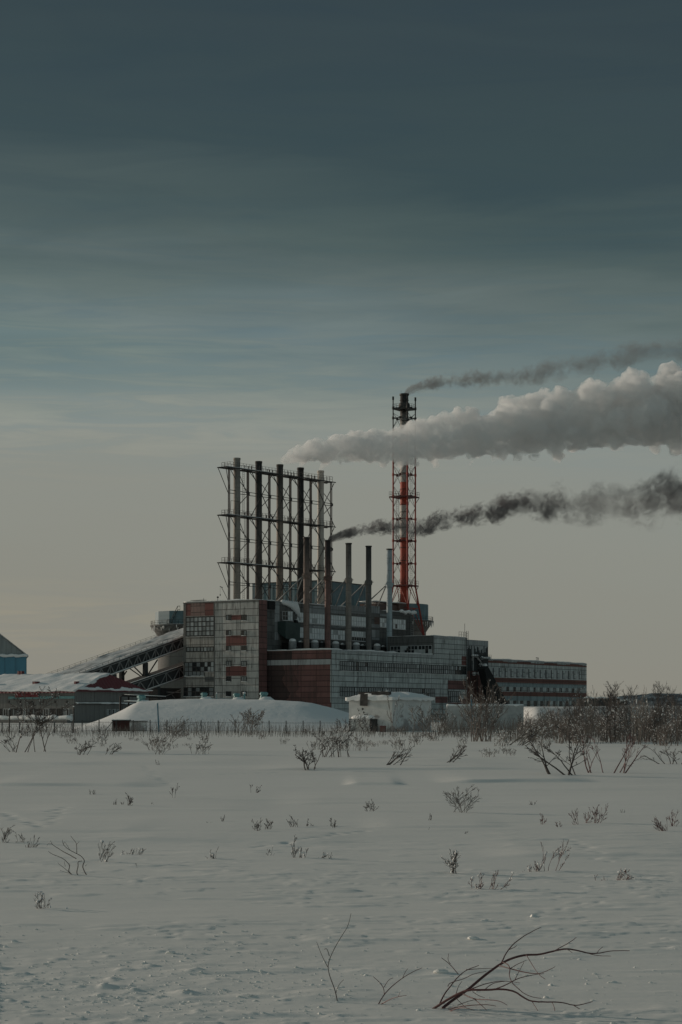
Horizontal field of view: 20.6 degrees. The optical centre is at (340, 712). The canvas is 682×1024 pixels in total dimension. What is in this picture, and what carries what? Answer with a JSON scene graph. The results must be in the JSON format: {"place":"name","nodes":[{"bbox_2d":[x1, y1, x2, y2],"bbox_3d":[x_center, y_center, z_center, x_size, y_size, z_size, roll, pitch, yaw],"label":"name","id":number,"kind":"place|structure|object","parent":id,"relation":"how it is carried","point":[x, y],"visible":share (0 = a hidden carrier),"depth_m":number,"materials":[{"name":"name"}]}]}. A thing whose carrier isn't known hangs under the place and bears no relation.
{"place":"outdoors","nodes":[
{"label":"outdoors","id":0,"kind":"place"},
{"bbox_2d":[0,721,681,1023],"bbox_3d":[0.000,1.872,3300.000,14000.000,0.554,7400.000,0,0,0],"label":"snow ground","id":1,"kind":"structure","parent":0,"point":[390,883],"depth_m":18.74,"materials":[{"name":"white snow"}]},
{"bbox_2d":[0,634,27,674],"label":"warehouse","id":2,"kind":"structure","parent":1,"relation":"on","point":[13,658],"depth_m":519.11,"materials":[{"name":"metal"}]},
{"bbox_2d":[10,686,75,752],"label":"birch sapling","id":3,"kind":"object","parent":1,"relation":"on","point":[41,722],"visible":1,"depth_m":81.28,"materials":[{"name":"brown plant"}]},
{"bbox_2d":[47,838,86,874],"bbox_3d":[-2.872,1.502,19.593,0.438,0.403,0.608,0,0,0],"label":"bent shrub","id":4,"kind":"object","parent":1,"relation":"on","point":[70,855],"visible":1,"depth_m":19.63,"materials":[{"name":"brown plant"}]},
{"bbox_2d":[0,671,152,722],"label":"pitched roof house","id":5,"kind":"structure","parent":1,"relation":"on","point":[94,696],"depth_m":367.02,"materials":[{"name":"white"}]},
{"bbox_2d":[74,739,96,754],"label":"bare shrub","id":6,"kind":"object","parent":1,"relation":"on","point":[85,749],"visible":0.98,"depth_m":76.00,"materials":[{"name":"brown plant"}]},
{"bbox_2d":[98,840,115,861],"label":"bare shrub","id":7,"kind":"object","parent":1,"relation":"on","point":[104,856],"visible":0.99,"depth_m":21.08,"materials":[{"name":"brown plant"}]},
{"bbox_2d":[46,625,182,680],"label":"conveyor gallery","id":8,"kind":"object","parent":1,"relation":"on","point":[119,661],"visible":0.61,"depth_m":442.65,"materials":[{"name":"grey metal"}]},
{"bbox_2d":[119,694,171,710],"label":"pipe rack","id":9,"kind":"object","parent":1,"relation":"on","point":[128,701],"visible":0.54,"depth_m":299.86,"materials":[{"name":"metal"}]},
{"bbox_2d":[127,662,182,700],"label":"conveyor gallery","id":10,"kind":"object","parent":1,"relation":"on","point":[154,681],"visible":0.33,"depth_m":444.85,"materials":[{"name":"grey metal"}]},
{"bbox_2d":[149,688,181,700],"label":"transfer house","id":11,"kind":"structure","parent":1,"relation":"on","point":[174,693],"depth_m":452.71,"materials":[{"name":"grey metal"}]},
{"bbox_2d":[150,606,182,698],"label":"building","id":12,"kind":"structure","parent":1,"relation":"on","point":[164,621],"depth_m":512.67,"materials":[{"name":"concrete"}]},
{"bbox_2d":[161,716,197,741],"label":"bare shrub","id":13,"kind":"object","parent":1,"relation":"on","point":[173,730],"visible":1,"depth_m":120.18,"materials":[{"name":"brown plant"}]},
{"bbox_2d":[59,699,348,730],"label":"snow mound","id":14,"kind":"object","parent":1,"relation":"on","point":[277,713],"visible":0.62,"depth_m":219.47,"materials":[{"name":"white snow"}]},
{"bbox_2d":[106,719,146,729],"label":"lean to","id":15,"kind":"object","parent":14,"relation":"on","point":[126,722],"visible":0.69,"depth_m":203.20,"materials":[{"name":"wood"}]},
{"bbox_2d":[82,720,337,732],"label":"iron fence","id":16,"kind":"object","parent":1,"relation":"on","point":[168,722],"visible":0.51,"depth_m":192.99,"materials":[{"name":"black metal"}]},
{"bbox_2d":[183,596,266,698],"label":"panel block","id":17,"kind":"structure","parent":1,"relation":"on","point":[224,648],"depth_m":441.41,"materials":[{"name":"concrete"}]},
{"bbox_2d":[183,687,203,696],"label":"window","id":18,"kind":"structure","parent":17,"relation":"in","point":[187,691],"depth_m":446.32,"materials":[{"name":"black glass"}]},
{"bbox_2d":[184,662,204,676],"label":"window","id":19,"kind":"structure","parent":17,"relation":"in","point":[191,669],"depth_m":446.10,"materials":[{"name":"grey glass"}]},
{"bbox_2d":[186,616,213,636],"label":"window","id":20,"kind":"structure","parent":17,"relation":"in","point":[200,626],"depth_m":445.12,"materials":[{"name":"grey glass"}]},
{"bbox_2d":[204,662,213,671],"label":"window","id":21,"kind":"structure","parent":17,"relation":"in","point":[208,666],"depth_m":443.77,"materials":[{"name":"grey glass"}]},
{"bbox_2d":[229,708,264,734],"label":"bare shrub","id":22,"kind":"object","parent":1,"relation":"on","point":[250,713],"visible":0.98,"depth_m":172.27,"materials":[{"name":"brown plant"}]},
{"bbox_2d":[252,580,365,605],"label":"blue clad building","id":23,"kind":"structure","parent":1,"relation":"on","point":[342,598],"depth_m":528.83,"materials":[{"name":"metal"}]},
{"bbox_2d":[293,738,333,769],"bbox_3d":[-0.798,1.234,54.519,1.208,1.010,0.612,0,0,0],"label":"bare shrub","id":24,"kind":"object","parent":1,"relation":"on","point":[304,759],"visible":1,"depth_m":54.52,"materials":[{"name":"brown plant"}]},
{"bbox_2d":[212,599,416,649],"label":"boiler house","id":25,"kind":"structure","parent":1,"relation":"on","point":[284,621],"depth_m":467.78,"materials":[{"name":"grey brick"}]},
{"bbox_2d":[233,458,240,598],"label":"tall chimney","id":26,"kind":"object","parent":25,"relation":"on","point":[236,542],"visible":0.91,"depth_m":459.26,"materials":[{"name":"grey metal"}]},
{"bbox_2d":[255,461,261,598],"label":"tall chimney","id":27,"kind":"object","parent":25,"relation":"on","point":[258,522],"visible":0.89,"depth_m":465.33,"materials":[{"name":"grey metal"}]},
{"bbox_2d":[217,461,335,604],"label":"chimney frame","id":28,"kind":"object","parent":25,"relation":"on","point":[311,524],"visible":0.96,"depth_m":469.24,"materials":[{"name":"metal"}]},
{"bbox_2d":[276,464,282,600],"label":"tall chimney","id":29,"kind":"object","parent":25,"relation":"on","point":[279,513],"visible":0.94,"depth_m":471.37,"materials":[{"name":"grey metal"}]},
{"bbox_2d":[297,467,303,602],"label":"tall chimney","id":30,"kind":"object","parent":25,"relation":"on","point":[300,527],"visible":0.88,"depth_m":477.42,"materials":[{"name":"grey metal"}]},
{"bbox_2d":[309,613,324,624],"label":"window","id":31,"kind":"structure","parent":25,"relation":"in","point":[314,618],"depth_m":460.94,"materials":[{"name":"grey glass"}]},
{"bbox_2d":[309,628,324,639],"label":"window","id":32,"kind":"structure","parent":25,"relation":"in","point":[314,633],"depth_m":461.39,"materials":[{"name":"grey glass"}]},
{"bbox_2d":[317,470,323,603],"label":"tall chimney","id":33,"kind":"object","parent":25,"relation":"on","point":[320,473],"visible":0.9,"depth_m":483.46,"materials":[{"name":"grey metal"}]},
{"bbox_2d":[331,630,344,639],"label":"window","id":34,"kind":"structure","parent":25,"relation":"in","point":[335,634],"depth_m":468.88,"materials":[{"name":"grey glass"}]},
{"bbox_2d":[331,615,345,625],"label":"window","id":35,"kind":"structure","parent":25,"relation":"in","point":[338,620],"depth_m":469.34,"materials":[{"name":"grey glass"}]},
{"bbox_2d":[352,616,365,626],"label":"window","id":36,"kind":"structure","parent":25,"relation":"in","point":[356,621],"depth_m":477.08,"materials":[{"name":"grey glass"}]},
{"bbox_2d":[393,619,405,629],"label":"window","id":37,"kind":"structure","parent":25,"relation":"in","point":[400,624],"depth_m":493.91,"materials":[{"name":"grey glass"}]},
{"bbox_2d":[312,727,352,756],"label":"bare shrub","id":38,"kind":"object","parent":1,"relation":"on","point":[339,741],"visible":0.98,"depth_m":72.19,"materials":[{"name":"brown plant"}]},
{"bbox_2d":[317,915,350,1000],"bbox_3d":[-0.049,1.454,11.143,0.174,0.489,0.327,0,0,9],"label":"thin branch","id":39,"kind":"object","parent":1,"relation":"on","point":[328,964],"visible":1,"depth_m":11.09,"materials":[{"name":"brown plant"}]},
{"bbox_2d":[0,717,681,743],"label":"dry weeds","id":40,"kind":"object","parent":1,"relation":"on","point":[455,730],"visible":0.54,"depth_m":161.78,"materials":[{"name":"brown plant"}]},
{"bbox_2d":[332,713,372,736],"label":"bare shrub","id":41,"kind":"object","parent":1,"relation":"on","point":[359,721],"visible":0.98,"depth_m":156.09,"materials":[{"name":"brown plant"}]},
{"bbox_2d":[267,631,467,720],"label":"turbine hall","id":42,"kind":"structure","parent":1,"relation":"on","point":[435,666],"depth_m":445.44,"materials":[{"name":"red"}]},
{"bbox_2d":[282,640,302,649],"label":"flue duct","id":43,"kind":"object","parent":42,"relation":"on","point":[285,646],"visible":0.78,"depth_m":446.95,"materials":[{"name":"metal"}]},
{"bbox_2d":[277,537,311,648],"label":"short chimney","id":44,"kind":"object","parent":42,"relation":"on","point":[306,575],"visible":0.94,"depth_m":445.84,"materials":[{"name":"metal"}]},
{"bbox_2d":[298,540,332,647],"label":"short chimney","id":45,"kind":"object","parent":42,"relation":"on","point":[327,577],"visible":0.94,"depth_m":453.56,"materials":[{"name":"metal"}]},
{"bbox_2d":[321,543,352,649],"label":"short chimney","id":46,"kind":"object","parent":42,"relation":"on","point":[348,580],"visible":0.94,"depth_m":461.36,"materials":[{"name":"metal"}]},
{"bbox_2d":[340,661,353,670],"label":"window","id":47,"kind":"structure","parent":42,"relation":"in","point":[344,665],"depth_m":435.39,"materials":[{"name":"grey glass"}]},
{"bbox_2d":[340,687,354,696],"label":"window","id":48,"kind":"structure","parent":42,"relation":"in","point":[344,691],"depth_m":435.55,"materials":[{"name":"grey glass"}]},
{"bbox_2d":[341,546,372,649],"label":"short chimney","id":49,"kind":"object","parent":42,"relation":"on","point":[368,582],"visible":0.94,"depth_m":469.12,"materials":[{"name":"metal"}]},
{"bbox_2d":[354,662,367,671],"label":"window","id":50,"kind":"structure","parent":42,"relation":"in","point":[358,666],"depth_m":440.37,"materials":[{"name":"grey glass"}]},
{"bbox_2d":[367,662,380,671],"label":"window","id":51,"kind":"structure","parent":42,"relation":"in","point":[372,666],"depth_m":445.45,"materials":[{"name":"grey glass"}]},
{"bbox_2d":[364,548,393,636],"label":"short chimney","id":52,"kind":"object","parent":42,"relation":"on","point":[389,584],"visible":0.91,"depth_m":477.44,"materials":[{"name":"metal"}]},
{"bbox_2d":[381,663,393,672],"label":"window","id":53,"kind":"structure","parent":42,"relation":"in","point":[385,667],"depth_m":450.37,"materials":[{"name":"grey glass"}]},
{"bbox_2d":[394,663,406,672],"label":"window","id":54,"kind":"structure","parent":42,"relation":"in","point":[398,667],"depth_m":455.46,"materials":[{"name":"grey glass"}]},
{"bbox_2d":[404,645,417,652],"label":"window","id":55,"kind":"structure","parent":42,"relation":"in","point":[412,649],"depth_m":472.56,"materials":[{"name":"grey glass"}]},
{"bbox_2d":[407,664,419,673],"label":"window","id":56,"kind":"structure","parent":42,"relation":"in","point":[411,668],"depth_m":460.71,"materials":[{"name":"grey glass"}]},
{"bbox_2d":[418,645,431,653],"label":"window","id":57,"kind":"structure","parent":42,"relation":"in","point":[421,648],"depth_m":470.37,"materials":[{"name":"grey glass"}]},
{"bbox_2d":[419,664,431,673],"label":"window","id":58,"kind":"structure","parent":42,"relation":"in","point":[423,669],"depth_m":465.46,"materials":[{"name":"grey glass"}]},
{"bbox_2d":[432,665,443,674],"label":"window","id":59,"kind":"structure","parent":42,"relation":"in","point":[436,669],"depth_m":470.95,"materials":[{"name":"grey glass"}]},
{"bbox_2d":[444,665,454,674],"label":"window","id":60,"kind":"structure","parent":42,"relation":"in","point":[448,670],"depth_m":475.57,"materials":[{"name":"grey glass"}]},
{"bbox_2d":[448,691,460,702],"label":"window","id":61,"kind":"structure","parent":42,"relation":"in","point":[452,695],"depth_m":477.43,"materials":[{"name":"grey glass"}]},
{"bbox_2d":[455,666,465,674],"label":"window","id":62,"kind":"structure","parent":42,"relation":"in","point":[459,670],"depth_m":480.47,"materials":[{"name":"grey glass"}]},
{"bbox_2d":[345,691,434,731],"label":"utility hut","id":63,"kind":"object","parent":1,"relation":"on","point":[374,704],"visible":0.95,"depth_m":204.60,"materials":[{"name":"white"}]},
{"bbox_2d":[374,968,420,1003],"bbox_3d":[0.304,1.603,10.954,0.259,0.198,0.411,0,0,15],"label":"thin branch","id":64,"kind":"object","parent":1,"relation":"on","point":[393,985],"visible":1,"depth_m":10.98,"materials":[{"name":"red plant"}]},
{"bbox_2d":[386,745,414,764],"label":"bare shrub","id":65,"kind":"object","parent":1,"relation":"on","point":[394,759],"visible":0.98,"depth_m":59.38,"materials":[{"name":"brown plant"}]},
{"bbox_2d":[389,393,424,634],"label":"lattice chimney","id":66,"kind":"object","parent":1,"relation":"on","point":[404,407],"visible":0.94,"depth_m":509.00,"materials":[{"name":"red metal"}]},
{"bbox_2d":[398,600,433,635],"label":"building","id":67,"kind":"structure","parent":1,"relation":"on","point":[427,623],"depth_m":550.33,"materials":[{"name":"metal"}]},
{"bbox_2d":[408,702,435,736],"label":"bare shrub","id":68,"kind":"object","parent":1,"relation":"on","point":[427,718],"visible":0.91,"depth_m":159.23,"materials":[{"name":"brown plant"}]},
{"bbox_2d":[430,708,456,732],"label":"bare shrub","id":69,"kind":"object","parent":1,"relation":"on","point":[437,717],"visible":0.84,"depth_m":183.96,"materials":[{"name":"brown plant"}]},
{"bbox_2d":[441,849,460,873],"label":"bare shrub","id":70,"kind":"object","parent":1,"relation":"on","point":[453,861],"visible":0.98,"depth_m":19.55,"materials":[{"name":"brown plant"}]},
{"bbox_2d":[447,745,467,762],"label":"bare shrub","id":71,"kind":"object","parent":1,"relation":"on","point":[460,753],"visible":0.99,"depth_m":62.60,"materials":[{"name":"brown plant"}]},
{"bbox_2d":[443,786,479,812],"bbox_3d":[2.088,1.517,32.287,0.662,0.563,0.539,0,0,0],"label":"bare shrub","id":72,"kind":"object","parent":1,"relation":"on","point":[457,801],"visible":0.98,"depth_m":32.29,"materials":[{"name":"brown plant"}]},
{"bbox_2d":[467,640,487,703],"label":"stair tower","id":73,"kind":"structure","parent":1,"relation":"on","point":[475,646],"depth_m":489.23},
{"bbox_2d":[470,652,490,701],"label":"fire escape","id":74,"kind":"object","parent":73,"relation":"attached to","point":[480,659],"visible":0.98,"depth_m":487.52,"materials":[{"name":"metal"}]},
{"bbox_2d":[455,676,514,741],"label":"bare shrub","id":75,"kind":"object","parent":1,"relation":"on","point":[482,709],"visible":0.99,"depth_m":118.92,"materials":[{"name":"brown plant"}]},
{"bbox_2d":[446,703,523,729],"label":"concrete wall","id":76,"kind":"structure","parent":1,"relation":"on","point":[513,711],"depth_m":222.40,"materials":[{"name":"white concrete"}]},
{"bbox_2d":[478,664,507,703],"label":"inclined chute","id":77,"kind":"object","parent":1,"relation":"on","point":[485,674],"visible":0.65,"depth_m":486.40,"materials":[{"name":"black metal"}]},
{"bbox_2d":[489,728,513,745],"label":"bare shrub","id":78,"kind":"object","parent":1,"relation":"on","point":[504,737],"visible":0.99,"depth_m":99.56,"materials":[{"name":"brown plant"}]},
{"bbox_2d":[432,927,629,1010],"bbox_3d":[1.113,1.494,10.763,1.190,0.461,0.658,0,0,0],"label":"fallen branch","id":79,"kind":"object","parent":1,"relation":"on","point":[460,994],"visible":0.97,"depth_m":10.77,"materials":[{"name":"brown wood"}]},
{"bbox_2d":[509,713,557,745],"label":"bare shrub","id":80,"kind":"object","parent":1,"relation":"on","point":[539,734],"visible":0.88,"depth_m":103.05,"materials":[{"name":"brown plant"}]},
{"bbox_2d":[488,657,586,706],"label":"office block","id":81,"kind":"structure","parent":1,"relation":"on","point":[531,683],"depth_m":520.37,"materials":[{"name":"white"}]},
{"bbox_2d":[540,840,570,870],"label":"bare shrub","id":82,"kind":"object","parent":1,"relation":"on","point":[564,852],"visible":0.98,"depth_m":19.82,"materials":[{"name":"brown plant"}]},
{"bbox_2d":[525,724,590,774],"bbox_3d":[5.838,1.034,50.609,1.782,1.470,1.702,0,0,0],"label":"bare shrub","id":83,"kind":"object","parent":1,"relation":"on","point":[536,753],"visible":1,"depth_m":50.54,"materials":[{"name":"brown plant"}]},
{"bbox_2d":[556,714,569,743],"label":"thicket shrub","id":84,"kind":"object","parent":1,"relation":"on","point":[560,726],"visible":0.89,"depth_m":109.12,"materials":[{"name":"brown plant"}]},
{"bbox_2d":[555,697,574,738],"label":"thicket shrub","id":85,"kind":"object","parent":1,"relation":"on","point":[568,714],"visible":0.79,"depth_m":115.47,"materials":[{"name":"brown plant"}]},
{"bbox_2d":[550,703,581,739],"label":"thicket shrub","id":86,"kind":"object","parent":1,"relation":"on","point":[564,720],"visible":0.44,"depth_m":127.65,"materials":[{"name":"brown plant"}]},
{"bbox_2d":[561,709,592,742],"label":"thicket shrub","id":87,"kind":"object","parent":1,"relation":"on","point":[576,724],"visible":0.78,"depth_m":113.25,"materials":[{"name":"brown plant"}]},
{"bbox_2d":[569,723,587,745],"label":"thicket shrub","id":88,"kind":"object","parent":1,"relation":"on","point":[575,735],"visible":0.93,"depth_m":103.18,"materials":[{"name":"brown plant"}]},
{"bbox_2d":[573,693,591,727],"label":"thicket shrub","id":89,"kind":"object","parent":1,"relation":"on","point":[580,712],"visible":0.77,"depth_m":145.23,"materials":[{"name":"brown plant"}]},
{"bbox_2d":[578,685,598,742],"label":"thicket shrub","id":90,"kind":"object","parent":1,"relation":"on","point":[589,713],"visible":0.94,"depth_m":113.64,"materials":[{"name":"brown plant"}]},
{"bbox_2d":[577,696,627,705],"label":"shed","id":91,"kind":"structure","parent":1,"relation":"on","point":[593,698],"depth_m":372.48,"materials":[{"name":"white"}]},
{"bbox_2d":[524,706,681,727],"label":"snow bank","id":92,"kind":"structure","parent":1,"relation":"on","point":[534,711],"depth_m":231.21,"materials":[{"name":"white snow"}]},
{"bbox_2d":[595,691,614,740],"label":"thicket shrub","id":93,"kind":"object","parent":1,"relation":"on","point":[604,709],"visible":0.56,"depth_m":119.11,"materials":[{"name":"brown plant"}]},
{"bbox_2d":[595,719,625,741],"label":"thicket shrub","id":94,"kind":"object","parent":1,"relation":"on","point":[603,731],"visible":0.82,"depth_m":116.62,"materials":[{"name":"brown plant"}]},
{"bbox_2d":[580,733,648,772],"bbox_3d":[7.593,1.181,52.652,1.900,1.214,1.449,0,0,0],"label":"bare shrub","id":95,"kind":"object","parent":1,"relation":"on","point":[624,752],"visible":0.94,"depth_m":52.68,"materials":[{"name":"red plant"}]},
{"bbox_2d":[601,710,628,741],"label":"thicket shrub","id":96,"kind":"object","parent":1,"relation":"on","point":[624,725],"visible":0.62,"depth_m":117.88,"materials":[{"name":"brown plant"}]},
{"bbox_2d":[604,681,627,742],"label":"thicket shrub","id":97,"kind":"object","parent":1,"relation":"on","point":[606,705],"visible":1,"depth_m":113.77,"materials":[{"name":"brown plant"}]},
{"bbox_2d":[613,690,645,741],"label":"thicket shrub","id":98,"kind":"object","parent":1,"relation":"on","point":[627,722],"visible":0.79,"depth_m":116.47,"materials":[{"name":"brown plant"}]},
{"bbox_2d":[629,688,648,744],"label":"thicket shrub","id":99,"kind":"object","parent":1,"relation":"on","point":[639,725],"visible":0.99,"depth_m":108.24,"materials":[{"name":"brown plant"}]},
{"bbox_2d":[628,709,660,741],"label":"thicket shrub","id":100,"kind":"object","parent":1,"relation":"on","point":[646,715],"visible":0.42,"depth_m":119.12,"materials":[{"name":"brown plant"}]},
{"bbox_2d":[618,693,681,705],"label":"slag heap","id":101,"kind":"object","parent":1,"relation":"on","point":[650,695],"visible":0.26,"depth_m":405.61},
{"bbox_2d":[650,703,664,741],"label":"thicket shrub","id":102,"kind":"object","parent":1,"relation":"on","point":[653,723],"visible":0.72,"depth_m":116.22,"materials":[{"name":"brown plant"}]},
{"bbox_2d":[645,723,675,745],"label":"thicket shrub","id":103,"kind":"object","parent":1,"relation":"on","point":[671,734],"visible":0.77,"depth_m":105.28,"materials":[{"name":"brown plant"}]},
{"bbox_2d":[650,681,671,743],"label":"thicket shrub","id":104,"kind":"object","parent":1,"relation":"on","point":[664,699],"visible":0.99,"depth_m":111.10,"materials":[{"name":"brown plant"}]},
{"bbox_2d":[642,741,681,763],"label":"bare shrub","id":105,"kind":"object","parent":1,"relation":"on","point":[667,754],"visible":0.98,"depth_m":61.15,"materials":[{"name":"brown plant"}]},
{"bbox_2d":[657,709,681,743],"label":"thicket shrub","id":106,"kind":"object","parent":1,"relation":"on","point":[674,731],"visible":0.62,"depth_m":113.07,"materials":[{"name":"brown plant"}]},
{"bbox_2d":[0,0,681,696],"label":"sky","id":107,"kind":"structure","parent":0,"point":[230,229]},
{"bbox_2d":[653,720,677,745],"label":"thicket shrub","id":108,"kind":"object","parent":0,"point":[665,732],"visible":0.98,"depth_m":104.07,"materials":[{"name":"brown plant"}]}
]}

